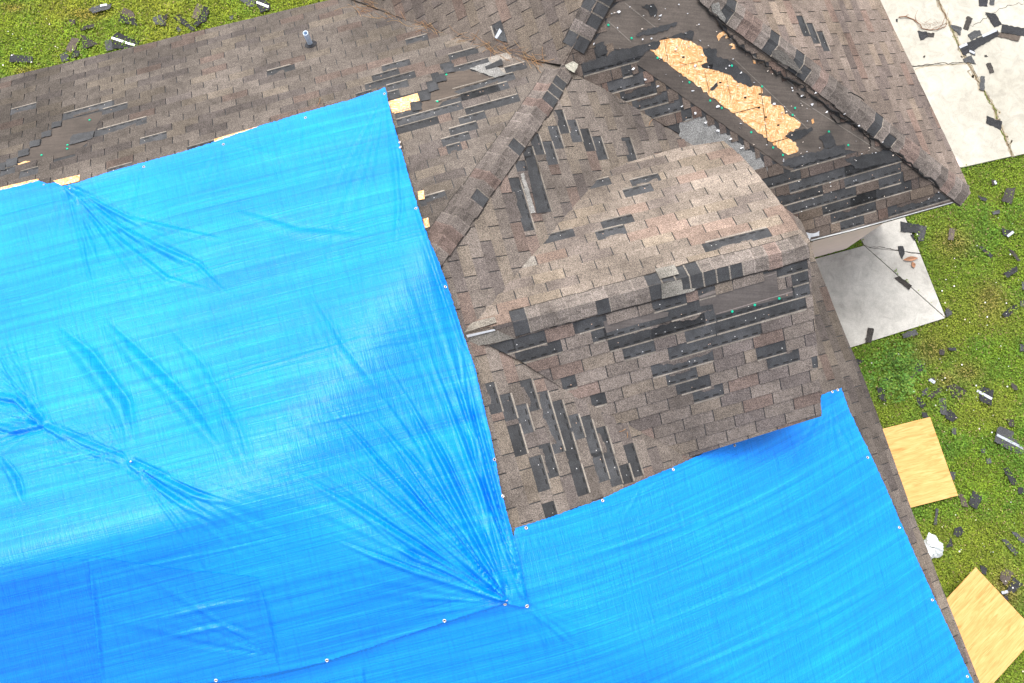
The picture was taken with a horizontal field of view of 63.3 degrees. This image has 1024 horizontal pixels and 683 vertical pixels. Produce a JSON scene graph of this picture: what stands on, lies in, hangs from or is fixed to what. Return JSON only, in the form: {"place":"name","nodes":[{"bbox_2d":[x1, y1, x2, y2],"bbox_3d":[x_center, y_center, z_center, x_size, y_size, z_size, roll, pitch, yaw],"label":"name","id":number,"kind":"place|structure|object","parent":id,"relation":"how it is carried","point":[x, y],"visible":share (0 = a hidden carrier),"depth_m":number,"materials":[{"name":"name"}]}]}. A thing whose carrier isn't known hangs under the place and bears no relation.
{"place":"outdoors","nodes":[
{"label":"outdoors","id":0,"kind":"place"},
{"bbox_2d":[0,0,1023,682],"bbox_3d":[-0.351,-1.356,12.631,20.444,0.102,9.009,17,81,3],"label":"grass","id":1,"kind":"structure","parent":0,"point":[932,408],"depth_m":12.43,"materials":[{"name":"green plant"}]},
{"bbox_2d":[9,54,32,62],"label":"torn shingle","id":2,"kind":"object","parent":1,"relation":"on","point":[15,58],"visible":1,"depth_m":13.14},
{"bbox_2d":[60,51,68,62],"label":"torn shingle","id":3,"kind":"object","parent":1,"relation":"on","point":[65,56],"visible":1,"depth_m":13.15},
{"bbox_2d":[66,38,79,51],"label":"torn shingle","id":4,"kind":"object","parent":1,"relation":"on","point":[72,42],"visible":1,"depth_m":13.18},
{"bbox_2d":[72,50,79,57],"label":"torn shingle","id":5,"kind":"object","parent":1,"relation":"on","point":[76,52],"visible":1,"depth_m":13.16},
{"bbox_2d":[80,24,94,30],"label":"torn shingle","id":6,"kind":"object","parent":1,"relation":"on","point":[88,26],"visible":1,"depth_m":13.23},
{"bbox_2d":[81,34,96,48],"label":"torn shingle","id":7,"kind":"object","parent":1,"relation":"on","point":[89,43],"visible":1,"depth_m":13.19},
{"bbox_2d":[89,4,111,12],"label":"torn shingle","id":8,"kind":"object","parent":1,"relation":"on","point":[101,7],"visible":1,"depth_m":13.28,"materials":[{"name":"silver metal"}]},
{"bbox_2d":[105,39,112,51],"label":"torn shingle","id":9,"kind":"object","parent":1,"relation":"on","point":[109,42],"visible":1,"depth_m":13.18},
{"bbox_2d":[112,32,139,48],"bbox_3d":[-6.170,-4.731,13.183,0.431,0.027,0.282,22,81,4],"label":"torn shingle","id":10,"kind":"object","parent":1,"relation":"on","point":[117,45],"visible":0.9,"depth_m":13.19,"materials":[{"name":"silver metal"}]},
{"bbox_2d":[120,8,134,17],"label":"torn shingle","id":11,"kind":"object","parent":1,"relation":"on","point":[127,12],"visible":1,"depth_m":13.27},
{"bbox_2d":[119,15,136,25],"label":"torn shingle","id":12,"kind":"object","parent":1,"relation":"on","point":[132,21],"visible":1,"depth_m":13.25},
{"bbox_2d":[153,15,163,24],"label":"torn shingle","id":13,"kind":"object","parent":1,"relation":"on","point":[156,18],"visible":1,"depth_m":13.25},
{"bbox_2d":[160,14,167,25],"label":"torn shingle","id":14,"kind":"object","parent":1,"relation":"on","point":[164,17],"visible":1,"depth_m":13.25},
{"bbox_2d":[173,14,194,30],"bbox_3d":[-5.218,-5.093,13.248,0.444,0.032,0.110,36,83,6],"label":"torn shingle","id":15,"kind":"object","parent":1,"relation":"on","point":[183,21],"visible":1,"depth_m":13.25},
{"bbox_2d":[192,4,202,19],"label":"torn shingle","id":16,"kind":"object","parent":1,"relation":"on","point":[196,10],"visible":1,"depth_m":13.27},
{"bbox_2d":[194,6,209,26],"bbox_3d":[-4.936,-5.180,13.263,0.160,0.022,0.383,24,82,4],"label":"torn shingle","id":17,"kind":"object","parent":1,"relation":"on","point":[198,22],"visible":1,"depth_m":13.26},
{"bbox_2d":[240,0,255,6],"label":"torn shingle","id":18,"kind":"object","parent":1,"relation":"on","point":[248,3],"visible":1,"depth_m":13.30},
{"bbox_2d":[255,0,269,12],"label":"torn shingle","id":19,"kind":"object","parent":1,"relation":"on","point":[259,3],"visible":1,"depth_m":13.29,"materials":[{"name":"silver metal"}]},
{"bbox_2d":[0,0,979,682],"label":"house","id":20,"kind":"structure","parent":1,"relation":"on","point":[626,254],"depth_m":8.86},
{"bbox_2d":[0,87,528,682],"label":"tarp","id":21,"kind":"object","parent":20,"relation":"on","point":[244,429],"visible":1,"depth_m":6.89,"materials":[{"name":"blue plastic"}]},
{"bbox_2d":[495,28,506,41],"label":"torn shingle","id":22,"kind":"object","parent":20,"relation":"on","point":[500,35],"visible":1,"depth_m":9.24,"materials":[{"name":"silver metal"}]},
{"bbox_2d":[565,61,577,72],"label":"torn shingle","id":23,"kind":"object","parent":20,"relation":"on","point":[572,66],"visible":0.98,"depth_m":8.85,"materials":[{"name":"white"}]},
{"bbox_2d":[212,388,973,682],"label":"tarp","id":24,"kind":"object","parent":20,"relation":"on","point":[785,555],"visible":0.96,"depth_m":7.99,"materials":[{"name":"blue plastic"}]},
{"bbox_2d":[711,2,725,22],"bbox_3d":[2.212,-3.519,8.900,0.100,0.128,0.210,-36,82,-5],"label":"torn shingle","id":25,"kind":"object","parent":20,"relation":"on","point":[715,7],"visible":1,"depth_m":8.89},
{"bbox_2d":[593,4,938,217],"bbox_3d":[2.984,-2.385,9.367,4.448,1.584,1.195,23,81,4],"label":"debris","id":26,"kind":"object","parent":20,"relation":"on","point":[727,85],"visible":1,"depth_m":9.25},
{"bbox_2d":[772,49,802,73],"bbox_3d":[3.056,-3.099,9.191,0.430,0.154,0.110,25,82,4],"label":"torn shingle","id":27,"kind":"object","parent":20,"relation":"on","point":[781,56],"visible":1,"depth_m":9.17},
{"bbox_2d":[8,23,1023,671],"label":"lawn flecks","id":28,"kind":"object","parent":1,"relation":"on","point":[884,403],"visible":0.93,"depth_m":12.41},
{"bbox_2d":[816,217,944,346],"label":"walkway","id":29,"kind":"structure","parent":1,"relation":"on","point":[865,288],"depth_m":12.55,"materials":[{"name":"concrete"}]},
{"bbox_2d":[865,328,873,342],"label":"torn shingle","id":30,"kind":"object","parent":29,"relation":"on","point":[870,332],"visible":1,"depth_m":12.41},
{"bbox_2d":[898,246,904,258],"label":"torn shingle","id":31,"kind":"object","parent":29,"relation":"on","point":[901,251],"visible":1,"depth_m":12.62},
{"bbox_2d":[895,276,911,289],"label":"torn shingle","id":32,"kind":"object","parent":29,"relation":"on","point":[905,283],"visible":1,"depth_m":12.54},
{"bbox_2d":[900,221,919,232],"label":"torn shingle","id":33,"kind":"object","parent":29,"relation":"on","point":[910,227],"visible":1,"depth_m":12.68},
{"bbox_2d":[904,256,916,260],"bbox_3d":[6.051,-1.254,12.594,0.238,0.020,0.073,0,81,0],"label":"dead leaf","id":34,"kind":"object","parent":29,"relation":"on","point":[911,258],"visible":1,"depth_m":12.60,"materials":[{"name":"orange plant"}]},
{"bbox_2d":[876,387,885,401],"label":"torn shingle","id":35,"kind":"object","parent":1,"relation":"on","point":[882,395],"visible":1,"depth_m":12.28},
{"bbox_2d":[864,338,925,402],"bbox_3d":[5.712,0.416,12.284,0.795,0.222,0.945,30,82,5],"label":"weed bush","id":36,"kind":"object","parent":1,"relation":"on","point":[902,370],"visible":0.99,"depth_m":12.30,"materials":[{"name":"green plant"}]},
{"bbox_2d":[902,329,917,337],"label":"torn shingle","id":37,"kind":"object","parent":1,"relation":"on","point":[910,333],"visible":1,"depth_m":12.42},
{"bbox_2d":[915,362,922,371],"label":"torn shingle","id":38,"kind":"object","parent":1,"relation":"on","point":[919,370],"visible":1,"depth_m":12.35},
{"bbox_2d":[883,417,957,506],"bbox_3d":[5.699,1.815,12.083,1.264,0.016,1.178,-14,81,-2],"label":"plywood sheet","id":39,"kind":"object","parent":1,"relation":"on","point":[920,462],"visible":0.61,"depth_m":12.08,"materials":[{"name":"beige wood"}]},
{"bbox_2d":[916,397,925,407],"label":"torn shingle","id":40,"kind":"object","parent":1,"relation":"on","point":[920,403],"visible":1,"depth_m":12.26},
{"bbox_2d":[918,225,926,240],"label":"torn shingle","id":41,"kind":"object","parent":1,"relation":"on","point":[922,231],"visible":1,"depth_m":12.67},
{"bbox_2d":[922,387,927,395],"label":"torn shingle","id":42,"kind":"object","parent":1,"relation":"on","point":[925,390],"visible":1,"depth_m":12.29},
{"bbox_2d":[922,412,928,417],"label":"torn shingle","id":43,"kind":"object","parent":1,"relation":"on","point":[925,414],"visible":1,"depth_m":12.23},
{"bbox_2d":[924,532,943,559],"bbox_3d":[6.042,2.955,11.897,0.328,0.212,0.340,32,82,5],"label":"plastic bag","id":44,"kind":"object","parent":1,"relation":"on","point":[934,545],"visible":0.81,"depth_m":11.84,"materials":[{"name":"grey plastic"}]},
{"bbox_2d":[927,387,941,397],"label":"torn shingle","id":45,"kind":"object","parent":1,"relation":"on","point":[934,392],"visible":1,"depth_m":12.29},
{"bbox_2d":[934,508,938,524],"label":"torn shingle","id":46,"kind":"object","parent":1,"relation":"on","point":[936,515],"visible":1,"depth_m":12.00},
{"bbox_2d":[939,349,944,354],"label":"torn shingle","id":47,"kind":"object","parent":1,"relation":"on","point":[941,351],"visible":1,"depth_m":12.39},
{"bbox_2d":[938,398,947,415],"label":"torn shingle","id":48,"kind":"object","parent":1,"relation":"on","point":[943,411],"visible":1,"depth_m":12.25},
{"bbox_2d":[945,309,951,316],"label":"torn shingle","id":49,"kind":"object","parent":1,"relation":"on","point":[947,312],"visible":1,"depth_m":12.47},
{"bbox_2d":[946,538,952,547],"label":"torn shingle","id":50,"kind":"object","parent":1,"relation":"on","point":[949,544],"visible":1,"depth_m":11.94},
{"bbox_2d":[945,410,957,421],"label":"torn shingle","id":51,"kind":"object","parent":1,"relation":"on","point":[952,418],"visible":1,"depth_m":12.23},
{"bbox_2d":[948,228,954,239],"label":"torn shingle","id":52,"kind":"object","parent":1,"relation":"on","point":[951,233],"visible":1,"depth_m":12.68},
{"bbox_2d":[950,472,955,479],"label":"torn shingle","id":53,"kind":"object","parent":1,"relation":"on","point":[952,475],"visible":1,"depth_m":12.09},
{"bbox_2d":[947,384,966,397],"bbox_3d":[6.591,0.733,12.295,0.303,0.020,0.210,0,81,0],"label":"torn shingle","id":54,"kind":"object","parent":1,"relation":"on","point":[959,388],"visible":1,"depth_m":12.29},
{"bbox_2d":[953,526,963,536],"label":"torn shingle","id":55,"kind":"object","parent":1,"relation":"on","point":[957,533],"visible":1,"depth_m":11.96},
{"bbox_2d":[958,494,967,506],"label":"torn shingle","id":56,"kind":"object","parent":1,"relation":"on","point":[963,500],"visible":1,"depth_m":12.04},
{"bbox_2d":[968,491,981,508],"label":"torn shingle","id":57,"kind":"object","parent":1,"relation":"on","point":[976,501],"visible":1,"depth_m":12.04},
{"bbox_2d":[980,565,986,574],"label":"torn shingle","id":58,"kind":"object","parent":1,"relation":"on","point":[983,569],"visible":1,"depth_m":11.88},
{"bbox_2d":[976,386,993,405],"bbox_3d":[7.000,0.794,12.282,0.260,0.031,0.238,24,82,4],"label":"torn shingle","id":59,"kind":"object","parent":1,"relation":"on","point":[988,394],"visible":1,"depth_m":12.28,"materials":[{"name":"silver metal"}]},
{"bbox_2d":[947,567,1023,682],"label":"plywood sheet","id":60,"kind":"object","parent":1,"relation":"on","point":[989,618],"visible":0.62,"depth_m":11.60,"materials":[{"name":"beige wood"}]},
{"bbox_2d":[979,246,993,257],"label":"torn shingle","id":61,"kind":"object","parent":1,"relation":"on","point":[990,255],"visible":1,"depth_m":12.63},
{"bbox_2d":[1000,569,1013,585],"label":"torn shingle","id":62,"kind":"object","parent":1,"relation":"on","point":[1004,578],"visible":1,"depth_m":11.86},
{"bbox_2d":[1001,228,1013,236],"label":"torn shingle","id":63,"kind":"object","parent":1,"relation":"on","point":[1009,233],"visible":1,"depth_m":12.68,"materials":[{"name":"silver metal"}]},
{"bbox_2d":[1001,187,1014,203],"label":"torn shingle","id":64,"kind":"object","parent":1,"relation":"on","point":[1006,198],"visible":1,"depth_m":12.78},
{"bbox_2d":[994,426,1023,453],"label":"torn shingle","id":65,"kind":"object","parent":1,"relation":"on","point":[1003,434],"visible":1,"depth_m":12.17,"materials":[{"name":"silver metal"}]},
{"bbox_2d":[1003,467,1016,484],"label":"torn shingle","id":66,"kind":"object","parent":1,"relation":"on","point":[1010,478],"visible":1,"depth_m":12.09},
{"bbox_2d":[1002,539,1017,555],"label":"torn shingle","id":67,"kind":"object","parent":1,"relation":"on","point":[1009,547],"visible":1,"depth_m":11.93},
{"bbox_2d":[1002,304,1018,317],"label":"torn shingle","id":68,"kind":"object","parent":1,"relation":"on","point":[1005,315],"visible":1,"depth_m":12.48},
{"bbox_2d":[1003,266,1017,277],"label":"torn shingle","id":69,"kind":"object","parent":1,"relation":"on","point":[1011,272],"visible":1,"depth_m":12.58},
{"bbox_2d":[1007,419,1014,426],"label":"torn shingle","id":70,"kind":"object","parent":1,"relation":"on","point":[1010,421],"visible":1,"depth_m":12.22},
{"bbox_2d":[1008,249,1020,260],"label":"torn shingle","id":71,"kind":"object","parent":1,"relation":"on","point":[1014,254],"visible":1,"depth_m":12.63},
{"bbox_2d":[1011,383,1017,389],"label":"torn shingle","id":72,"kind":"object","parent":1,"relation":"on","point":[1014,386],"visible":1,"depth_m":12.30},
{"bbox_2d":[1007,577,1022,592],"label":"torn shingle","id":73,"kind":"object","parent":1,"relation":"on","point":[1016,586],"visible":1,"depth_m":11.84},
{"bbox_2d":[1012,532,1023,542],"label":"torn shingle","id":74,"kind":"object","parent":1,"relation":"on","point":[1015,534],"visible":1,"depth_m":11.95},
{"bbox_2d":[1018,487,1023,493],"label":"torn shingle","id":75,"kind":"object","parent":1,"relation":"on","point":[1020,490],"visible":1,"depth_m":12.06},
{"bbox_2d":[881,0,1023,167],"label":"driveway","id":76,"kind":"structure","parent":0,"point":[963,106],"depth_m":13.10,"materials":[{"name":"concrete"}]},
{"bbox_2d":[918,31,927,40],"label":"torn shingle","id":77,"kind":"object","parent":76,"relation":"on","point":[923,35],"visible":1,"depth_m":13.19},
{"bbox_2d":[899,4,948,29],"bbox_3d":[6.626,-5.123,13.226,0.826,0.034,0.436,-21,81,-3],"label":"fallen branch","id":78,"kind":"object","parent":76,"relation":"on","point":[925,22],"visible":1,"depth_m":13.21,"materials":[{"name":"brown wood"}]},
{"bbox_2d":[950,25,961,34],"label":"torn shingle","id":79,"kind":"object","parent":76,"relation":"on","point":[957,29],"visible":1,"depth_m":13.20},
{"bbox_2d":[963,16,972,30],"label":"torn shingle","id":80,"kind":"object","parent":76,"relation":"on","point":[968,21],"visible":1,"depth_m":13.22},
{"bbox_2d":[963,55,975,63],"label":"torn shingle","id":81,"kind":"object","parent":76,"relation":"on","point":[969,59],"visible":1,"depth_m":13.12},
{"bbox_2d":[968,30,981,39],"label":"torn shingle","id":82,"kind":"object","parent":76,"relation":"on","point":[974,34],"visible":1,"depth_m":13.19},
{"bbox_2d":[959,29,998,54],"bbox_3d":[7.424,-4.764,13.174,0.709,0.016,0.175,-28,82,-4],"label":"torn shingle","id":83,"kind":"object","parent":76,"relation":"on","point":[979,41],"visible":1,"depth_m":13.17,"materials":[{"name":"silver metal"}]},
{"bbox_2d":[979,76,984,90],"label":"torn shingle","id":84,"kind":"object","parent":76,"relation":"on","point":[982,84],"visible":1,"depth_m":13.06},
{"bbox_2d":[979,0,987,6],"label":"torn shingle","id":85,"kind":"object","parent":76,"relation":"on","point":[983,2],"visible":1,"depth_m":13.28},
{"bbox_2d":[986,63,993,72],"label":"torn shingle","id":86,"kind":"object","parent":76,"relation":"on","point":[990,67],"visible":1,"depth_m":13.10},
{"bbox_2d":[985,12,1001,26],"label":"torn shingle","id":87,"kind":"object","parent":76,"relation":"on","point":[994,20],"visible":1,"depth_m":13.23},
{"bbox_2d":[986,116,1001,129],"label":"torn shingle","id":88,"kind":"object","parent":76,"relation":"on","point":[994,122],"visible":1,"depth_m":12.95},
{"bbox_2d":[998,32,1020,40],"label":"torn shingle","id":89,"kind":"object","parent":76,"relation":"on","point":[1010,37],"visible":1,"depth_m":13.19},
{"bbox_2d":[1001,24,1023,35],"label":"torn shingle","id":90,"kind":"object","parent":76,"relation":"on","point":[1010,29],"visible":1,"depth_m":13.20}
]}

